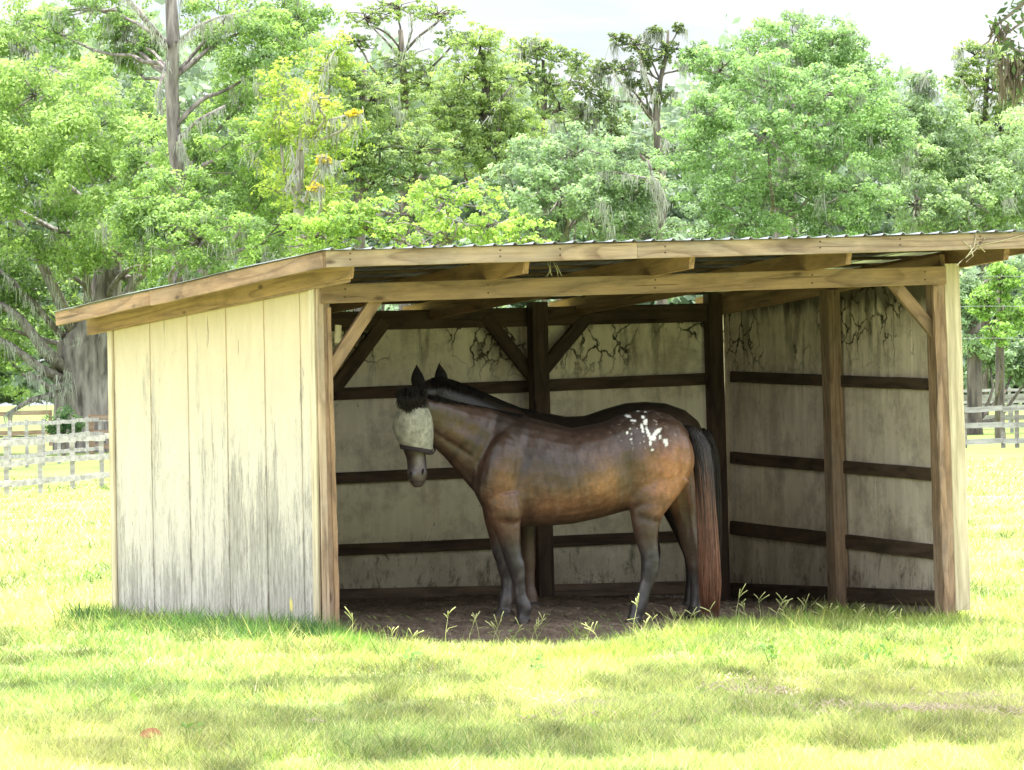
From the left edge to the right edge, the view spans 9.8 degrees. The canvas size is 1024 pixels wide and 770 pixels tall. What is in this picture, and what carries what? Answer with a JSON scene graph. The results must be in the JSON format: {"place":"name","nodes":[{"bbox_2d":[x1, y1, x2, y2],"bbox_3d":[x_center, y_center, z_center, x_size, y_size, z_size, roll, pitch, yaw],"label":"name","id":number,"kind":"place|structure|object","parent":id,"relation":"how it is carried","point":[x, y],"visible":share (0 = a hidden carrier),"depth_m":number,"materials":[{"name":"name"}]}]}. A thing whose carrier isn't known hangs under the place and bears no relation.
{"place":"outdoors","nodes":[
{"label":"outdoors","id":0,"kind":"place"},
{"bbox_2d":[298,718,325,724],"bbox_3d":[-0.971,1.663,29.490,0.162,0.057,0.154,-1,0,0],"label":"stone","id":1,"kind":"object","parent":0,"point":[314,720],"visible":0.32,"depth_m":29.46,"materials":[{"name":"grey stone"}]},
{"bbox_2d":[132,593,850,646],"bbox_3d":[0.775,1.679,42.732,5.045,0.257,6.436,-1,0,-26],"label":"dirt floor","id":2,"kind":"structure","parent":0,"point":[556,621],"depth_m":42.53,"materials":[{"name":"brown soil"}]},
{"bbox_2d":[466,611,479,641],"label":"grass stalk","id":3,"kind":"object","parent":2,"relation":"on","point":[473,624],"depth_m":40.84,"materials":[{"name":"green plant"}]},
{"bbox_2d":[488,611,503,641],"bbox_3d":[-0.110,1.684,40.907,0.116,0.286,0.030,-1,0,0],"label":"grass stalk","id":4,"kind":"object","parent":2,"relation":"on","point":[497,624],"depth_m":40.92,"materials":[{"name":"green plant"}]},
{"bbox_2d":[508,617,523,642],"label":"grass stalk","id":5,"kind":"object","parent":2,"relation":"on","point":[518,630],"depth_m":41.20,"materials":[{"name":"green plant"}]},
{"bbox_2d":[529,612,545,638],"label":"grass stalk","id":6,"kind":"object","parent":2,"relation":"on","point":[538,623],"depth_m":41.42,"materials":[{"name":"green plant"}]},
{"bbox_2d":[534,619,541,636],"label":"grass stalk","id":7,"kind":"object","parent":2,"relation":"on","point":[536,625],"depth_m":41.40,"materials":[{"name":"green plant"}]},
{"bbox_2d":[392,386,720,623],"bbox_3d":[0.275,0.863,42.355,2.489,1.750,0.675,-1,0,-19],"label":"horse","id":8,"kind":"object","parent":2,"relation":"on","point":[516,471],"visible":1,"depth_m":42.15},
{"bbox_2d":[411,363,721,605],"bbox_3d":[0.412,0.747,43.406,2.378,1.842,0.566,-1,0,-19],"label":"horse","id":9,"kind":"object","parent":2,"relation":"on","point":[440,384],"visible":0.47,"depth_m":43.24},
{"bbox_2d":[339,595,800,642],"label":"dirt crumbs","id":10,"kind":"object","parent":2,"relation":"on","point":[624,618],"visible":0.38,"depth_m":43.40,"materials":[{"name":"brown soil"}]},
{"bbox_2d":[754,592,768,616],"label":"grass stalk","id":11,"kind":"object","parent":2,"relation":"on","point":[759,601],"depth_m":42.77,"materials":[{"name":"green plant"}]},
{"bbox_2d":[0,403,1023,769],"bbox_3d":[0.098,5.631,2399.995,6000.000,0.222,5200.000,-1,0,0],"label":"ground","id":12,"kind":"structure","parent":0,"point":[980,453],"depth_m":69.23,"materials":[{"name":"green plant"}]},
{"bbox_2d":[0,410,52,445],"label":"rail fence","id":13,"kind":"object","parent":12,"relation":"on","point":[33,412],"visible":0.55,"depth_m":224.89,"materials":[{"name":"beige wood"}]},
{"bbox_2d":[0,417,108,469],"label":"rail fence","id":14,"kind":"object","parent":12,"relation":"on","point":[9,424],"visible":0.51,"depth_m":155.72,"materials":[{"name":"white wood"}]},
{"bbox_2d":[0,432,109,496],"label":"rail fence","id":15,"kind":"object","parent":12,"relation":"on","point":[6,443],"visible":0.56,"depth_m":107.17,"materials":[{"name":"white wood"}]},
{"bbox_2d":[39,404,84,455],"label":"palmetto shrub","id":16,"kind":"object","parent":12,"relation":"on","point":[64,427],"visible":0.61,"depth_m":169.80,"materials":[{"name":"green plant"}]},
{"bbox_2d":[88,414,108,453],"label":"rail fence","id":17,"kind":"object","parent":12,"relation":"on","point":[92,429],"visible":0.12,"depth_m":171.88,"materials":[{"name":"beige wood"}]},
{"bbox_2d":[0,0,281,452],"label":"live oak","id":18,"kind":"object","parent":12,"relation":"on","point":[77,362],"visible":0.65,"depth_m":187.09,"materials":[{"name":"green plant"}]},
{"bbox_2d":[140,728,162,737],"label":"fallen leaf","id":19,"kind":"object","parent":12,"relation":"on","point":[149,730],"visible":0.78,"depth_m":27.57,"materials":[{"name":"brown plant"}]},
{"bbox_2d":[18,0,344,284],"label":"tall hardwood","id":20,"kind":"object","parent":12,"relation":"on","point":[175,218],"visible":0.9,"depth_m":174.65,"materials":[{"name":"green plant"}]},
{"bbox_2d":[180,721,203,736],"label":"broadleaf weed","id":21,"kind":"object","parent":12,"relation":"on","point":[190,724],"visible":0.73,"depth_m":27.64,"materials":[{"name":"green plant"}]},
{"bbox_2d":[226,30,377,254],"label":"yellow tipped tree","id":22,"kind":"object","parent":12,"relation":"on","point":[306,130],"visible":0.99,"depth_m":164.91,"materials":[{"name":"green plant"}]},
{"bbox_2d":[345,607,354,640],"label":"grass stalk","id":23,"kind":"object","parent":12,"relation":"on","point":[351,619],"depth_m":38.27,"materials":[{"name":"green plant"}]},
{"bbox_2d":[297,45,461,311],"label":"pine tree","id":24,"kind":"object","parent":12,"relation":"on","point":[408,147],"visible":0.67,"depth_m":229.49,"materials":[{"name":"green plant"}]},
{"bbox_2d":[387,626,398,650],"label":"grass stalk","id":25,"kind":"object","parent":12,"relation":"on","point":[392,634],"depth_m":36.84,"materials":[{"name":"plant"}]},
{"bbox_2d":[335,0,473,309],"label":"pine tree","id":26,"kind":"object","parent":12,"relation":"on","point":[404,76],"visible":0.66,"depth_m":249.56,"materials":[{"name":"green plant"}]},
{"bbox_2d":[402,628,423,654],"bbox_3d":[-0.610,1.589,36.738,0.149,0.204,0.017,-1,0,4],"label":"grass stalk","id":27,"kind":"object","parent":12,"relation":"on","point":[412,636],"depth_m":36.73,"materials":[{"name":"green plant"}]},
{"bbox_2d":[403,646,423,662],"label":"broadleaf weed","id":28,"kind":"object","parent":12,"relation":"on","point":[413,653],"visible":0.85,"depth_m":35.50,"materials":[{"name":"green plant"}]},
{"bbox_2d":[277,175,555,257],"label":"bright maple","id":29,"kind":"object","parent":12,"relation":"on","point":[385,230],"visible":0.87,"depth_m":139.04,"materials":[{"name":"green plant"}]},
{"bbox_2d":[444,607,455,647],"bbox_3d":[-0.382,1.532,37.379,0.086,0.301,0.026,-1,0,-6],"label":"grass stalk","id":30,"kind":"object","parent":12,"relation":"on","point":[446,626],"depth_m":37.38,"materials":[{"name":"green plant"}]},
{"bbox_2d":[414,20,550,241],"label":"pine tree","id":31,"kind":"object","parent":12,"relation":"on","point":[486,136],"visible":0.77,"depth_m":239.41,"materials":[{"name":"green plant"}]},
{"bbox_2d":[0,0,1023,406],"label":"woods","id":32,"kind":"object","parent":12,"relation":"on","point":[196,78],"visible":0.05,"depth_m":293.79,"materials":[{"name":"green plant"}]},
{"bbox_2d":[0,597,1023,769],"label":"tall grass","id":33,"kind":"structure","parent":12,"relation":"on","point":[275,625],"depth_m":39.61,"materials":[{"name":"green plant"}]},
{"bbox_2d":[528,653,546,671],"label":"broadleaf weed","id":34,"kind":"object","parent":12,"relation":"on","point":[536,667],"visible":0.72,"depth_m":34.20,"materials":[{"name":"green plant"}]},
{"bbox_2d":[53,229,1023,624],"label":"run in shed","id":35,"kind":"object","parent":12,"relation":"on","point":[809,383],"visible":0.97,"depth_m":44.15,"materials":[{"name":"beige paint"}]},
{"bbox_2d":[546,262,561,276],"bbox_3d":[0.291,-0.805,41.850,0.129,0.109,0.035,-1,0,-26],"label":"baling twine","id":36,"kind":"object","parent":35,"relation":"hanging from","point":[556,269],"visible":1,"depth_m":41.85,"materials":[{"name":"beige fabric"}]},
{"bbox_2d":[956,232,1023,265],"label":"baling twine","id":37,"kind":"object","parent":35,"relation":"hanging from","point":[970,246],"visible":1,"depth_m":42.52,"materials":[{"name":"beige fabric"}]},
{"bbox_2d":[507,31,593,301],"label":"pine tree","id":38,"kind":"object","parent":12,"relation":"on","point":[539,47],"visible":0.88,"depth_m":269.70,"materials":[{"name":"green plant"}]},
{"bbox_2d":[470,691,660,722],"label":"straw litter","id":39,"kind":"object","parent":12,"relation":"on","point":[566,704],"visible":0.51,"depth_m":30.68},
{"bbox_2d":[466,121,708,299],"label":"grey green oak","id":40,"kind":"object","parent":12,"relation":"on","point":[551,172],"visible":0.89,"depth_m":199.00,"materials":[{"name":"green plant"}]},
{"bbox_2d":[581,621,604,639],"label":"grass stalk","id":41,"kind":"object","parent":12,"relation":"on","point":[592,629],"depth_m":40.17,"materials":[{"name":"plant"}]},
{"bbox_2d":[545,21,697,303],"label":"sparse hardwood","id":42,"kind":"object","parent":12,"relation":"on","point":[585,112],"visible":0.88,"depth_m":229.77,"materials":[{"name":"green plant"}]},
{"bbox_2d":[628,593,638,636],"bbox_3d":[0.784,1.531,38.822,0.087,0.368,0.025,-1,0,0],"label":"grass stalk","id":43,"kind":"object","parent":12,"relation":"on","point":[637,601],"depth_m":38.82,"materials":[{"name":"green plant"}]},
{"bbox_2d":[641,616,649,636],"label":"grass stalk","id":44,"kind":"object","parent":12,"relation":"on","point":[645,624],"depth_m":39.88,"materials":[{"name":"plant"}]},
{"bbox_2d":[700,601,714,623],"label":"grass stalk","id":45,"kind":"object","parent":12,"relation":"on","point":[709,611],"depth_m":41.70,"materials":[{"name":"green plant"}]},
{"bbox_2d":[730,583,747,621],"bbox_3d":[1.582,1.554,41.884,0.137,0.338,0.024,-1,0,-15],"label":"grass stalk","id":46,"kind":"object","parent":12,"relation":"on","point":[739,596],"depth_m":41.88,"materials":[{"name":"green plant"}]},
{"bbox_2d":[660,670,836,696],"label":"straw litter","id":47,"kind":"object","parent":12,"relation":"on","point":[777,689],"visible":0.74,"depth_m":32.81,"materials":[{"name":"beige plant"}]},
{"bbox_2d":[756,643,769,653],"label":"broadleaf weed","id":48,"kind":"object","parent":12,"relation":"on","point":[760,645],"visible":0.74,"depth_m":37.70,"materials":[{"name":"green plant"}]},
{"bbox_2d":[758,641,780,667],"bbox_3d":[1.545,1.631,36.082,0.119,0.186,0.098,-1,0,31],"label":"broadleaf weed","id":49,"kind":"object","parent":12,"relation":"on","point":[772,653],"visible":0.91,"depth_m":36.08,"materials":[{"name":"green plant"}]},
{"bbox_2d":[768,593,792,616],"bbox_3d":[1.899,1.597,42.470,0.182,0.258,0.015,-1,0,2],"label":"grass stalk","id":50,"kind":"object","parent":12,"relation":"on","point":[781,603],"depth_m":42.47,"materials":[{"name":"green plant"}]},
{"bbox_2d":[776,599,789,615],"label":"grass stalk","id":51,"kind":"object","parent":12,"relation":"on","point":[786,603],"depth_m":42.59,"materials":[{"name":"green plant"}]},
{"bbox_2d":[646,8,929,238],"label":"broad oak","id":52,"kind":"object","parent":12,"relation":"on","point":[871,118],"visible":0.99,"depth_m":210.76,"materials":[{"name":"green plant"}]},
{"bbox_2d":[798,593,809,614],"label":"grass stalk","id":53,"kind":"object","parent":12,"relation":"on","point":[805,602],"depth_m":43.14,"materials":[{"name":"green plant"}]},
{"bbox_2d":[852,604,864,621],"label":"grass stalk","id":54,"kind":"object","parent":12,"relation":"on","point":[859,611],"depth_m":42.64,"materials":[{"name":"green plant"}]},
{"bbox_2d":[714,695,1023,717],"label":"straw litter","id":55,"kind":"object","parent":12,"relation":"on","point":[930,706],"visible":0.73,"depth_m":30.16,"materials":[{"name":"beige plant"}]},
{"bbox_2d":[860,635,891,662],"bbox_3d":[2.162,1.596,35.721,0.188,0.209,0.117,-1,0,23],"label":"broadleaf weed","id":56,"kind":"object","parent":12,"relation":"on","point":[866,655],"visible":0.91,"depth_m":35.71,"materials":[{"name":"green plant"}]},
{"bbox_2d":[880,606,894,623],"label":"grass stalk","id":57,"kind":"object","parent":12,"relation":"on","point":[887,614],"depth_m":42.30,"materials":[{"name":"green plant"}]},
{"bbox_2d":[877,648,899,662],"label":"broadleaf weed","id":58,"kind":"object","parent":12,"relation":"on","point":[888,654],"visible":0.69,"depth_m":36.28,"materials":[{"name":"green plant"}]},
{"bbox_2d":[919,641,930,657],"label":"broadleaf weed","id":59,"kind":"object","parent":12,"relation":"on","point":[927,655],"visible":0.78,"depth_m":36.44,"materials":[{"name":"green plant"}]},
{"bbox_2d":[858,68,1023,257],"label":"grey green oak","id":60,"kind":"object","parent":12,"relation":"on","point":[989,182],"visible":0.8,"depth_m":223.52,"materials":[{"name":"green plant"}]},
{"bbox_2d":[939,643,959,660],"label":"broadleaf weed","id":61,"kind":"object","parent":12,"relation":"on","point":[948,656],"visible":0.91,"depth_m":35.99,"materials":[{"name":"green plant"}]},
{"bbox_2d":[893,687,1023,707],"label":"straw litter","id":62,"kind":"object","parent":12,"relation":"on","point":[965,693],"visible":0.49,"depth_m":32.01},
{"bbox_2d":[943,39,1023,414],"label":"pine tree","id":63,"kind":"object","parent":12,"relation":"on","point":[967,81],"visible":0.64,"depth_m":259.61,"materials":[{"name":"green plant"}]},
{"bbox_2d":[959,257,1023,434],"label":"grey green oak","id":64,"kind":"object","parent":12,"relation":"on","point":[978,354],"visible":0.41,"depth_m":199.88,"materials":[{"name":"green plant"}]},
{"bbox_2d":[963,387,1023,421],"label":"rail fence","id":65,"kind":"object","parent":12,"relation":"on","point":[1009,389],"visible":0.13,"depth_m":254.90,"materials":[{"name":"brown wood"}]},
{"bbox_2d":[964,405,1023,447],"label":"rail fence","id":66,"kind":"object","parent":12,"relation":"on","point":[1002,424],"visible":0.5,"depth_m":155.91,"materials":[{"name":"white wood"}]},
{"bbox_2d":[964,394,1023,432],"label":"rail fence","id":67,"kind":"object","parent":12,"relation":"on","point":[1010,397],"visible":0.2,"depth_m":204.90,"materials":[{"name":"wood"}]},
{"bbox_2d":[965,261,1023,437],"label":"bright sapling","id":68,"kind":"object","parent":12,"relation":"on","point":[1001,330],"visible":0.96,"depth_m":178.75,"materials":[{"name":"green plant"}]},
{"bbox_2d":[982,0,1023,118],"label":"overhanging oak","id":69,"kind":"object","parent":12,"relation":"on","point":[1014,71],"visible":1,"depth_m":32.99,"materials":[{"name":"green plant"}]},
{"bbox_2d":[0,0,1023,405],"label":"sky","id":70,"kind":"structure","parent":0,"point":[922,34],"materials":[{"name":"white"}]},
{"bbox_2d":[959,276,1023,276],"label":"overhead wire","id":71,"kind":"object","parent":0,"point":[1002,276],"visible":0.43,"depth_m":150.00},
{"bbox_2d":[960,306,1023,306],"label":"overhead wire","id":72,"kind":"object","parent":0,"point":[1002,306],"visible":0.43,"depth_m":150.00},
{"bbox_2d":[962,338,1023,338],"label":"overhead wire","id":73,"kind":"object","parent":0,"point":[1003,338],"visible":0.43,"depth_m":150.00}
]}

